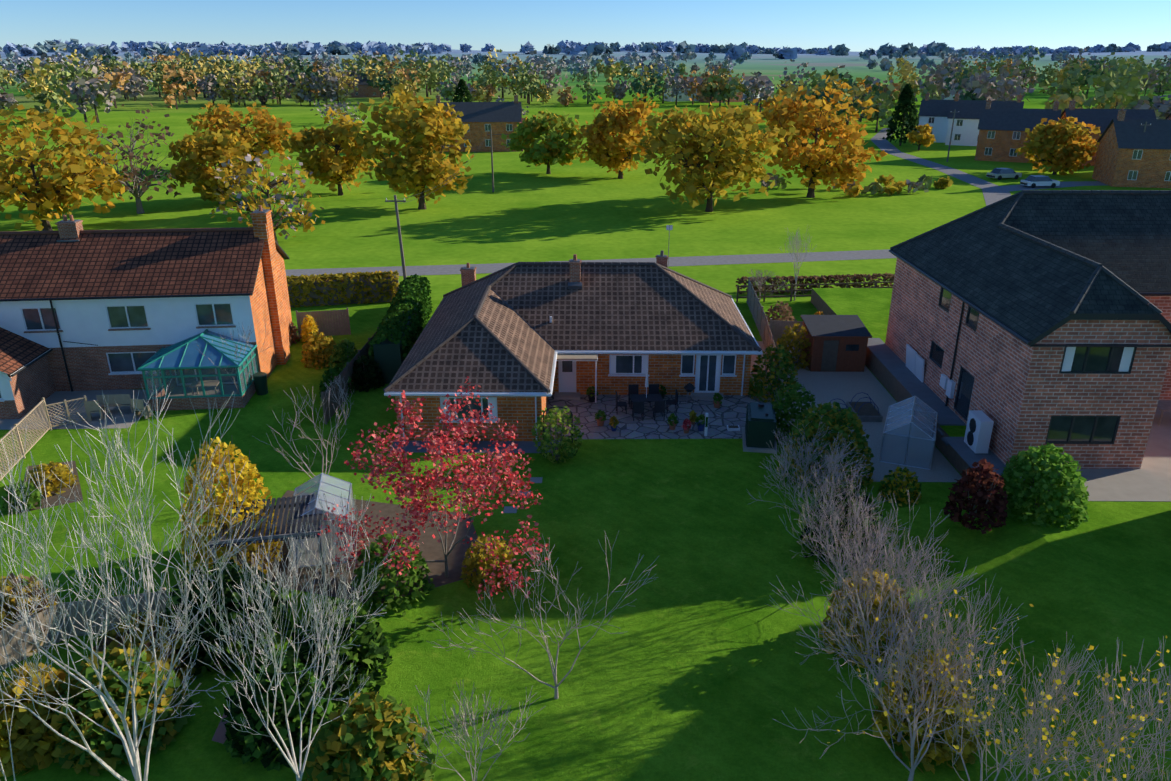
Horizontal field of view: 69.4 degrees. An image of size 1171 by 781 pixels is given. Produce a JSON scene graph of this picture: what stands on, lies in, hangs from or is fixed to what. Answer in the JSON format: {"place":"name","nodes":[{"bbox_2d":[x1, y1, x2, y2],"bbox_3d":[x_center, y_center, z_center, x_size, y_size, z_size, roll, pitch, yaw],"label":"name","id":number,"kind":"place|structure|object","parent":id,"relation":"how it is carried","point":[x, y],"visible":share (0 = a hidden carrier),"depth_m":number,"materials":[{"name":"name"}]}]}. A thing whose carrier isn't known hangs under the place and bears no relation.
{"place":"outdoors","nodes":[
{"label":"outdoors","id":0,"kind":"place"},
{"bbox_2d":[0,389,152,429],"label":"patio","id":1,"kind":"structure","parent":0,"point":[61,396],"depth_m":40.61,"materials":[{"name":"grey stone"}]},
{"bbox_2d":[436,94,521,151],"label":"red house","id":2,"kind":"structure","parent":0,"point":[481,119],"depth_m":149.61,"materials":[{"name":"brick"}]},
{"bbox_2d":[0,49,1170,300],"bbox_3d":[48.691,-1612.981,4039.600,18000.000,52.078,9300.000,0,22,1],"label":"ground","id":3,"kind":"structure","parent":0,"point":[590,209],"depth_m":98.05,"materials":[{"name":"green plant"}]},
{"bbox_2d":[0,704,28,776],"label":"yellow shrub","id":4,"kind":"object","parent":3,"relation":"on","point":[5,755],"visible":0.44,"depth_m":20.11,"materials":[{"name":"grey plant"}]},
{"bbox_2d":[0,572,60,658],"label":"shrub","id":5,"kind":"object","parent":3,"relation":"on","point":[12,599],"visible":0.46,"depth_m":24.47,"materials":[{"name":"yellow plant"}]},
{"bbox_2d":[0,662,86,775],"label":"dark shrub","id":6,"kind":"object","parent":3,"relation":"on","point":[32,751],"visible":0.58,"depth_m":20.31,"materials":[{"name":"green plant"}]},
{"bbox_2d":[0,100,127,230],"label":"oak tree","id":7,"kind":"object","parent":3,"relation":"on","point":[47,197],"visible":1,"depth_m":80.33,"materials":[{"name":"yellow plant"}]},
{"bbox_2d":[0,57,195,122],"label":"trees","id":8,"kind":"object","parent":3,"relation":"on","point":[44,89],"visible":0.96,"depth_m":227.43,"materials":[{"name":"green plant"}]},
{"bbox_2d":[47,646,193,775],"bbox_3d":[-11.807,7.638,21.256,3.386,2.383,3.314,0,22,1],"label":"dark shrub","id":9,"kind":"object","parent":3,"relation":"on","point":[93,708],"visible":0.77,"depth_m":20.63,"materials":[{"name":"green plant"}]},
{"bbox_2d":[70,103,181,213],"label":"bare tree","id":10,"kind":"object","parent":3,"relation":"on","point":[137,192],"visible":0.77,"depth_m":89.79,"materials":[{"name":"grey plant"}]},
{"bbox_2d":[88,609,198,686],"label":"shrub","id":11,"kind":"object","parent":3,"relation":"on","point":[110,642],"visible":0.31,"depth_m":23.05,"materials":[{"name":"green plant"}]},
{"bbox_2d":[166,129,263,203],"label":"oak tree","id":12,"kind":"object","parent":3,"relation":"on","point":[223,146],"visible":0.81,"depth_m":93.99,"materials":[{"name":"yellow plant"}]},
{"bbox_2d":[163,559,292,678],"bbox_3d":[-10.585,6.220,24.585,3.794,2.567,3.711,0,22,1],"label":"dark shrub","id":13,"kind":"object","parent":3,"relation":"on","point":[207,635],"visible":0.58,"depth_m":23.82,"materials":[{"name":"green plant"}]},
{"bbox_2d":[179,437,284,577],"bbox_3d":[-11.893,3.708,27.981,3.277,4.648,3.273,0,22,1],"label":"golden shrub","id":14,"kind":"object","parent":3,"relation":"on","point":[247,480],"visible":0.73,"depth_m":27.47,"materials":[{"name":"yellow plant"}]},
{"bbox_2d":[186,102,294,169],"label":"oak tree","id":15,"kind":"object","parent":3,"relation":"on","point":[272,133],"visible":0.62,"depth_m":121.43,"materials":[{"name":"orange plant"}]},
{"bbox_2d":[202,150,324,242],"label":"thin tree","id":16,"kind":"object","parent":3,"relation":"on","point":[266,183],"visible":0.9,"depth_m":74.98,"materials":[{"name":"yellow plant"}]},
{"bbox_2d":[129,494,403,780],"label":"bare tree","id":17,"kind":"object","parent":3,"relation":"on","point":[294,767],"visible":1,"depth_m":17.41,"materials":[{"name":"grey plant"}]},
{"bbox_2d":[222,650,333,770],"bbox_3d":[-7.744,7.721,21.191,2.760,2.320,2.730,0,22,1],"label":"shrub","id":18,"kind":"object","parent":3,"relation":"on","point":[248,746],"visible":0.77,"depth_m":20.59,"materials":[{"name":"green plant"}]},
{"bbox_2d":[253,386,348,493],"bbox_3d":[-10.972,2.163,32.362,3.340,4.458,3.326,8,23,20],"label":"bare tree","id":19,"kind":"object","parent":3,"relation":"on","point":[321,439],"visible":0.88,"depth_m":32.55,"materials":[{"name":"grey plant"}]},
{"bbox_2d":[301,332,338,369],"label":"shrub","id":20,"kind":"object","parent":3,"relation":"on","point":[310,346],"visible":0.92,"depth_m":46.55,"materials":[{"name":"yellow plant"}]},
{"bbox_2d":[281,107,376,195],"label":"oak tree","id":21,"kind":"object","parent":3,"relation":"on","point":[327,165],"visible":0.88,"depth_m":100.31,"materials":[{"name":"yellow plant"}]},
{"bbox_2d":[285,595,392,708],"bbox_3d":[-6.819,6.843,23.137,2.967,2.477,2.966,0,22,1],"label":"dark shrub","id":22,"kind":"object","parent":3,"relation":"on","point":[372,641],"visible":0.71,"depth_m":22.74,"materials":[{"name":"green plant"}]},
{"bbox_2d":[286,269,399,307],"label":"lane hedge","id":23,"kind":"object","parent":3,"relation":"on","point":[347,288],"visible":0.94,"depth_m":58.03,"materials":[{"name":"green plant"}]},
{"bbox_2d":[328,338,357,368],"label":"shrub","id":24,"kind":"object","parent":3,"relation":"on","point":[345,348],"visible":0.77,"depth_m":45.23,"materials":[{"name":"green plant"}]},
{"bbox_2d":[352,355,384,391],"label":"shrub","id":25,"kind":"object","parent":3,"relation":"on","point":[364,377],"visible":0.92,"depth_m":43.42,"materials":[{"name":"green plant"}]},
{"bbox_2d":[304,691,435,780],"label":"dark shrub","id":26,"kind":"object","parent":3,"relation":"on","point":[363,733],"visible":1,"depth_m":19.30,"materials":[{"name":"green plant"}]},
{"bbox_2d":[350,533,434,616],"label":"shrub","id":27,"kind":"object","parent":3,"relation":"on","point":[392,586],"visible":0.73,"depth_m":26.27,"materials":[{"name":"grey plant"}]},
{"bbox_2d":[368,274,432,383],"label":"clipped hedge","id":28,"kind":"object","parent":3,"relation":"on","point":[402,324],"visible":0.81,"depth_m":46.88,"materials":[{"name":"green plant"}]},
{"bbox_2d":[345,83,473,209],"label":"oak tree","id":29,"kind":"object","parent":3,"relation":"on","point":[424,131],"visible":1,"depth_m":89.70,"materials":[{"name":"yellow plant"}]},
{"bbox_2d":[318,376,550,599],"bbox_3d":[-4.833,4.393,26.733,7.081,8.908,5.932,-5,22,-13],"label":"red-leaved tree","id":30,"kind":"object","parent":3,"relation":"on","point":[418,505],"visible":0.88,"depth_m":25.42,"materials":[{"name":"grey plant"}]},
{"bbox_2d":[405,681,544,780],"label":"bare shrub","id":31,"kind":"object","parent":3,"relation":"on","point":[463,722],"visible":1,"depth_m":18.62,"materials":[{"name":"grey plant"}]},
{"bbox_2d":[460,534,517,593],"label":"shrub","id":32,"kind":"object","parent":3,"relation":"on","point":[473,560],"visible":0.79,"depth_m":27.36,"materials":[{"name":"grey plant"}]},
{"bbox_2d":[0,300,1034,780],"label":"lawn","id":33,"kind":"structure","parent":3,"relation":"on","point":[698,670],"depth_m":26.41,"materials":[{"name":"green plant"}]},
{"bbox_2d":[0,397,51,480],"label":"trellis","id":34,"kind":"object","parent":33,"relation":"on","point":[17,437],"visible":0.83,"depth_m":36.12,"materials":[{"name":"brown wood"}]},
{"bbox_2d":[15,461,82,513],"bbox_3d":[-21.391,3.709,34.036,2.236,0.001,4.417,-11,24,-25],"label":"bed","id":35,"kind":"object","parent":33,"relation":"on","point":[52,499],"visible":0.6,"depth_m":33.12,"materials":[{"name":"soil"}]},
{"bbox_2d":[2,480,42,512],"bbox_3d":[-21.372,3.980,32.121,1.380,1.096,1.400,0,22,1],"label":"shrub bed","id":36,"kind":"object","parent":35,"relation":"on","point":[34,497],"visible":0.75,"depth_m":31.93,"materials":[{"name":"green plant"}]},
{"bbox_2d":[25,461,76,496],"bbox_3d":[-21.257,3.403,33.566,1.892,1.130,1.902,0,22,1],"label":"shrub bed","id":37,"kind":"object","parent":35,"relation":"on","point":[60,471],"visible":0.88,"depth_m":33.31,"materials":[{"name":"yellow plant"}]},
{"bbox_2d":[0,587,167,670],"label":"fence","id":38,"kind":"object","parent":33,"relation":"on","point":[13,643],"visible":0.48,"depth_m":24.76,"materials":[{"name":"brown wood"}]},
{"bbox_2d":[0,376,271,780],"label":"bare tree","id":39,"kind":"object","parent":33,"relation":"on","point":[134,761],"visible":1,"depth_m":16.36,"materials":[{"name":"grey plant"}]},
{"bbox_2d":[0,205,293,418],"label":"house","id":40,"kind":"structure","parent":33,"relation":"on","point":[81,309],"depth_m":42.59,"materials":[{"name":"white paint"}]},
{"bbox_2d":[296,308,350,337],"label":"fence panel","id":41,"kind":"object","parent":33,"relation":"on","point":[329,329],"visible":0.79,"depth_m":51.56,"materials":[{"name":"brown wood"}]},
{"bbox_2d":[321,327,378,423],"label":"boundary fence","id":42,"kind":"object","parent":33,"relation":"on","point":[347,372],"visible":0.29,"depth_m":41.48,"materials":[{"name":"brown wood"}]},
{"bbox_2d":[238,490,487,603],"bbox_3d":[-7.790,5.452,29.641,9.739,0.001,5.999,5,22,13],"label":"bed","id":43,"kind":"object","parent":33,"relation":"on","point":[431,548],"visible":0.33,"depth_m":29.44,"materials":[{"name":"soil"}]},
{"bbox_2d":[208,493,330,581],"bbox_3d":[-10.280,5.022,27.884,3.400,2.120,2.283,-4,22,-11],"label":"slatted shelter","id":44,"kind":"object","parent":43,"relation":"on","point":[281,507],"visible":0.69,"depth_m":27.35,"materials":[{"name":"grey wood"}]},
{"bbox_2d":[286,473,355,566],"bbox_3d":[-9.106,4.404,29.294,1.960,2.232,2.544,-4,22,-11],"label":"greenhouse","id":45,"kind":"object","parent":43,"relation":"on","point":[324,538],"visible":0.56,"depth_m":29.13,"materials":[{"name":"clear glass"}]},
{"bbox_2d":[389,439,559,452],"bbox_3d":[-4.827,2.433,37.260,7.400,0.001,1.400,0,22,1],"label":"flower bed","id":46,"kind":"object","parent":33,"relation":"on","point":[527,446],"depth_m":37.19,"materials":[{"name":"brown soil"}]},
{"bbox_2d":[383,225,762,440],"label":"bungalow","id":47,"kind":"object","parent":33,"relation":"on","point":[520,342],"visible":0.98,"depth_m":42.30,"materials":[{"name":"red brick"}]},
{"bbox_2d":[742,402,776,453],"bbox_3d":[7.729,1.520,37.391,1.450,1.620,2.300,3,22,8],"label":"oil tank","id":48,"kind":"object","parent":33,"relation":"on","point":[758,429],"visible":0.96,"depth_m":36.61,"materials":[{"name":"green plastic"}]},
{"bbox_2d":[747,277,780,390],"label":"fence","id":49,"kind":"object","parent":33,"relation":"on","point":[759,315],"visible":0.77,"depth_m":52.11,"materials":[{"name":"grey wood"}]},
{"bbox_2d":[747,438,870,553],"bbox_3d":[7.412,3.613,28.550,3.849,3.989,4.140,9,23,21],"label":"bare tree","id":50,"kind":"object","parent":33,"relation":"on","point":[829,472],"visible":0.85,"depth_m":28.45,"materials":[{"name":"grey plant"}]},
{"bbox_2d":[767,421,860,494],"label":"bare shrub","id":51,"kind":"object","parent":33,"relation":"on","point":[807,459],"visible":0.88,"depth_m":32.15,"materials":[{"name":"grey plant"}]},
{"bbox_2d":[777,459,907,583],"bbox_3d":[8.208,4.271,26.620,3.660,4.144,3.867,0,22,1],"label":"bare tree","id":52,"kind":"object","parent":33,"relation":"on","point":[835,513],"visible":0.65,"depth_m":26.38,"materials":[{"name":"grey plant"}]},
{"bbox_2d":[780,480,959,613],"bbox_3d":[7.783,4.816,24.553,4.010,4.703,4.661,-8,23,-19],"label":"bare shrub","id":53,"kind":"object","parent":33,"relation":"on","point":[860,539],"visible":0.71,"depth_m":23.96,"materials":[{"name":"grey plant"}]},
{"bbox_2d":[766,525,985,693],"bbox_3d":[7.532,5.828,21.778,5.056,4.844,3.938,-8,23,-20],"label":"bare tree","id":54,"kind":"object","parent":33,"relation":"on","point":[891,591],"visible":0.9,"depth_m":21.78,"materials":[{"name":"grey plant"}]},
{"bbox_2d":[828,498,933,658],"bbox_3d":[8.089,5.186,23.625,2.911,4.685,3.482,0,22,1],"label":"bare tree","id":55,"kind":"object","parent":33,"relation":"on","point":[860,586],"visible":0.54,"depth_m":23.18,"materials":[{"name":"grey plant"}]},
{"bbox_2d":[773,579,1033,780],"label":"bare tree","id":56,"kind":"object","parent":33,"relation":"on","point":[914,765],"visible":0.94,"depth_m":18.77,"materials":[{"name":"grey plant"}]},
{"bbox_2d":[796,547,1018,741],"bbox_3d":[7.333,6.253,20.160,4.656,5.269,3.706,0,22,1],"label":"bare tree","id":57,"kind":"object","parent":33,"relation":"on","point":[899,737],"visible":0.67,"depth_m":20.06,"materials":[{"name":"grey plant"}]},
{"bbox_2d":[871,587,1170,780],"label":"bare tree","id":58,"kind":"object","parent":33,"relation":"on","point":[1056,681],"visible":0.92,"depth_m":17.29,"materials":[{"name":"grey plant"}]},
{"bbox_2d":[885,190,1170,468],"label":"house","id":59,"kind":"structure","parent":33,"relation":"on","point":[1024,320],"depth_m":34.60,"materials":[{"name":"brick"}]},
{"bbox_2d":[956,631,1137,780],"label":"bare tree","id":60,"kind":"object","parent":33,"relation":"on","point":[1060,706],"visible":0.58,"depth_m":17.85,"materials":[{"name":"grey plant"}]},
{"bbox_2d":[978,636,1170,780],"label":"bare tree","id":61,"kind":"object","parent":33,"relation":"on","point":[1142,717],"visible":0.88,"depth_m":16.50,"materials":[{"name":"grey plant"}]},
{"bbox_2d":[1091,665,1170,780],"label":"bare shrub","id":62,"kind":"object","parent":33,"relation":"on","point":[1148,759],"visible":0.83,"depth_m":17.32,"materials":[{"name":"grey plant"}]},
{"bbox_2d":[501,109,583,173],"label":"oak tree","id":63,"kind":"object","parent":3,"relation":"on","point":[550,149],"visible":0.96,"depth_m":118.41,"materials":[{"name":"green plant"}]},
{"bbox_2d":[428,531,658,698],"bbox_3d":[-1.131,5.887,21.989,4.613,5.180,5.223,15,26,33],"label":"bare tree","id":64,"kind":"object","parent":3,"relation":"on","point":[554,672],"visible":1,"depth_m":21.65,"materials":[{"name":"grey plant"}]},
{"bbox_2d":[531,406,583,463],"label":"climber shrub","id":65,"kind":"object","parent":3,"relation":"on","point":[557,457],"visible":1,"depth_m":35.31,"materials":[{"name":"green plant"}]},
{"bbox_2d":[164,59,996,105],"bbox_3d":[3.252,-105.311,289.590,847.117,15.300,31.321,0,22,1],"label":"hedgerow trees","id":66,"kind":"object","parent":3,"relation":"on","point":[262,83],"visible":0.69,"depth_m":287.98,"materials":[{"name":"green plant"}]},
{"bbox_2d":[0,52,1164,83],"bbox_3d":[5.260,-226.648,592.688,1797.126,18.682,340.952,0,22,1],"label":"tree belt","id":67,"kind":"object","parent":3,"relation":"on","point":[580,66],"visible":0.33,"depth_m":602.62,"materials":[{"name":"green plant"}]},
{"bbox_2d":[0,46,1170,101],"bbox_3d":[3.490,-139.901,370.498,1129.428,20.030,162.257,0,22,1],"label":"tree belt","id":68,"kind":"object","parent":3,"relation":"on","point":[428,74],"visible":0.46,"depth_m":341.08,"materials":[{"name":"green plant"}]},
{"bbox_2d":[0,38,1170,58],"bbox_3d":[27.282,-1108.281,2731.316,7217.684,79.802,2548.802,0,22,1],"label":"tree belt","id":69,"kind":"object","parent":3,"relation":"on","point":[731,50],"visible":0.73,"depth_m":2141.03,"materials":[{"name":"blue plant"}]},
{"bbox_2d":[0,49,1170,70],"bbox_3d":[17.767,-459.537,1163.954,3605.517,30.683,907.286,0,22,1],"label":"tree belt","id":70,"kind":"object","parent":3,"relation":"on","point":[884,65],"visible":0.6,"depth_m":1192.64,"materials":[{"name":"green plant"}]},
{"bbox_2d":[285,249,896,276],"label":"road lane","id":71,"kind":"structure","parent":3,"relation":"on","point":[680,261],"depth_m":70.47,"materials":[{"name":"grey asphalt"}]},
{"bbox_2d":[575,93,664,178],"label":"oak tree","id":72,"kind":"object","parent":3,"relation":"on","point":[612,152],"visible":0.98,"depth_m":113.15,"materials":[{"name":"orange plant"}]},
{"bbox_2d":[633,102,795,211],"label":"oak tree","id":73,"kind":"object","parent":3,"relation":"on","point":[724,163],"visible":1,"depth_m":87.94,"materials":[{"name":"yellow plant"}]},
{"bbox_2d":[748,345,798,402],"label":"shrub","id":74,"kind":"object","parent":3,"relation":"on","point":[775,369],"visible":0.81,"depth_m":41.92,"materials":[{"name":"green plant"}]},
{"bbox_2d":[776,323,810,369],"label":"shrub","id":75,"kind":"object","parent":3,"relation":"on","point":[795,343],"visible":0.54,"depth_m":46.28,"materials":[{"name":"green plant"}]},
{"bbox_2d":[770,382,821,445],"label":"boundary shrub","id":76,"kind":"object","parent":3,"relation":"on","point":[778,407],"visible":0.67,"depth_m":37.46,"materials":[{"name":"green plant"}]},
{"bbox_2d":[736,272,894,294],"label":"lane hedge","id":77,"kind":"object","parent":3,"relation":"on","point":[822,279],"visible":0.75,"depth_m":61.04,"materials":[{"name":"green plant"}]},
{"bbox_2d":[750,74,887,197],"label":"oak tree","id":78,"kind":"object","parent":3,"relation":"on","point":[809,117],"visible":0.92,"depth_m":98.30,"materials":[{"name":"yellow plant"}]},
{"bbox_2d":[779,402,874,494],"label":"boundary shrub","id":79,"kind":"object","parent":3,"relation":"on","point":[833,419],"visible":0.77,"depth_m":33.40,"materials":[{"name":"green plant"}]},
{"bbox_2d":[800,481,885,571],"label":"boundary shrub","id":80,"kind":"object","parent":3,"relation":"on","point":[846,506],"visible":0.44,"depth_m":28.49,"materials":[{"name":"grey plant"}]},
{"bbox_2d":[760,173,952,196],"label":"green shrubs","id":81,"kind":"object","parent":3,"relation":"on","point":[876,186],"visible":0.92,"depth_m":104.95,"materials":[{"name":"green plant"}]},
{"bbox_2d":[819,567,919,669],"bbox_3d":[8.268,6.331,24.352,2.810,2.552,2.709,0,22,1],"label":"boundary shrub","id":82,"kind":"object","parent":3,"relation":"on","point":[875,606],"visible":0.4,"depth_m":23.86,"materials":[{"name":"brown plant"}]},
{"bbox_2d":[878,467,920,505],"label":"boundary shrub","id":83,"kind":"object","parent":3,"relation":"on","point":[899,484],"visible":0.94,"depth_m":32.60,"materials":[{"name":"green plant"}]},
{"bbox_2d":[882,83,918,145],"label":"conifer tree","id":84,"kind":"object","parent":3,"relation":"on","point":[906,100],"visible":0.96,"depth_m":157.57,"materials":[{"name":"green plant"}]},
{"bbox_2d":[870,644,984,773],"bbox_3d":[8.548,7.621,20.989,2.612,2.658,2.682,0,22,1],"label":"boundary shrub","id":85,"kind":"object","parent":3,"relation":"on","point":[939,755],"visible":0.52,"depth_m":20.47,"materials":[{"name":"green plant"}]},
{"bbox_2d":[918,92,950,142],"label":"house","id":86,"kind":"structure","parent":3,"relation":"on","point":[933,114],"depth_m":165.78,"materials":[{"name":"white paint"}]},
{"bbox_2d":[706,56,1170,136],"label":"trees","id":87,"kind":"object","parent":3,"relation":"on","point":[1119,91],"visible":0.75,"depth_m":199.01,"materials":[{"name":"green plant"}]},
{"bbox_2d":[811,288,1170,780],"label":"lawn","id":88,"kind":"structure","parent":3,"relation":"on","point":[1101,578],"depth_m":25.99,"materials":[{"name":"green plant"}]},
{"bbox_2d":[943,458,1008,533],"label":"boundary shrub","id":89,"kind":"object","parent":88,"relation":"on","point":[983,474],"visible":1,"depth_m":28.68,"materials":[{"name":"red plant"}]},
{"bbox_2d":[867,338,1170,501],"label":"path","id":90,"kind":"structure","parent":88,"relation":"on","point":[1149,480],"depth_m":33.90,"materials":[{"name":"grey concrete"}]},
{"bbox_2d":[996,443,1089,529],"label":"boundary shrub","id":91,"kind":"object","parent":88,"relation":"on","point":[1052,481],"visible":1,"depth_m":29.13,"materials":[{"name":"green plant"}]},
{"bbox_2d":[1014,116,1100,174],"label":"oak tree","id":92,"kind":"object","parent":3,"relation":"on","point":[1052,142],"visible":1,"depth_m":118.79,"materials":[{"name":"orange plant"}]},
{"bbox_2d":[1092,107,1170,187],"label":"house","id":93,"kind":"structure","parent":3,"relation":"on","point":[1130,153],"depth_m":109.47,"materials":[{"name":"red brick"}]},
{"bbox_2d":[0,0,1170,51],"label":"sky","id":94,"kind":"structure","parent":0,"point":[861,25],"materials":[{"name":"blue"}]},
{"bbox_2d":[544,394,761,438],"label":"patio","id":95,"kind":"structure","parent":0,"point":[732,410],"depth_m":40.16,"materials":[{"name":"grey stone"}]},
{"bbox_2d":[616,369,677,420],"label":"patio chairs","id":96,"kind":"object","parent":95,"relation":"on","point":[636,398],"visible":1,"depth_m":40.42,"materials":[{"name":"grey metal"}]},
{"bbox_2d":[750,341,915,425],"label":"gravel","id":97,"kind":"structure","parent":0,"point":[827,387],"depth_m":43.64,"materials":[{"name":"grey gravel"}]},
{"bbox_2d":[800,315,871,371],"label":"brown shed","id":98,"kind":"structure","parent":97,"relation":"on","point":[839,343],"depth_m":45.74,"materials":[{"name":"brown wood"}]},
{"bbox_2d":[823,392,882,427],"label":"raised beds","id":99,"kind":"object","parent":97,"relation":"on","point":[867,411],"visible":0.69,"depth_m":40.05,"materials":[{"name":"grey wood"}]},
{"bbox_2d":[777,426,961,481],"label":"paved patio","id":100,"kind":"structure","parent":0,"point":[942,469],"depth_m":35.37,"materials":[{"name":"grey stone"}]},
{"bbox_2d":[879,396,937,469],"bbox_3d":[13.968,1.688,36.414,2.060,2.032,3.144,9,23,21],"label":"greenhouse","id":101,"kind":"object","parent":100,"relation":"on","point":[916,450],"visible":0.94,"depth_m":36.05,"materials":[{"name":"clear glass"}]},
{"bbox_2d":[870,128,1010,205],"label":"road","id":102,"kind":"structure","parent":0,"point":[991,196],"depth_m":125.91,"materials":[{"name":"grey asphalt"}]},
{"bbox_2d":[945,92,1023,145],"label":"house","id":103,"kind":"structure","parent":0,"point":[965,132],"depth_m":159.55,"materials":[{"name":"white paint"}]},
{"bbox_2d":[975,98,1061,163],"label":"house","id":104,"kind":"structure","parent":0,"point":[1002,137],"depth_m":135.61,"materials":[{"name":"red brick"}]},
{"bbox_2d":[1061,99,1155,165],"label":"house","id":105,"kind":"structure","parent":0,"point":[1102,119],"depth_m":130.96,"materials":[{"name":"red brick"}]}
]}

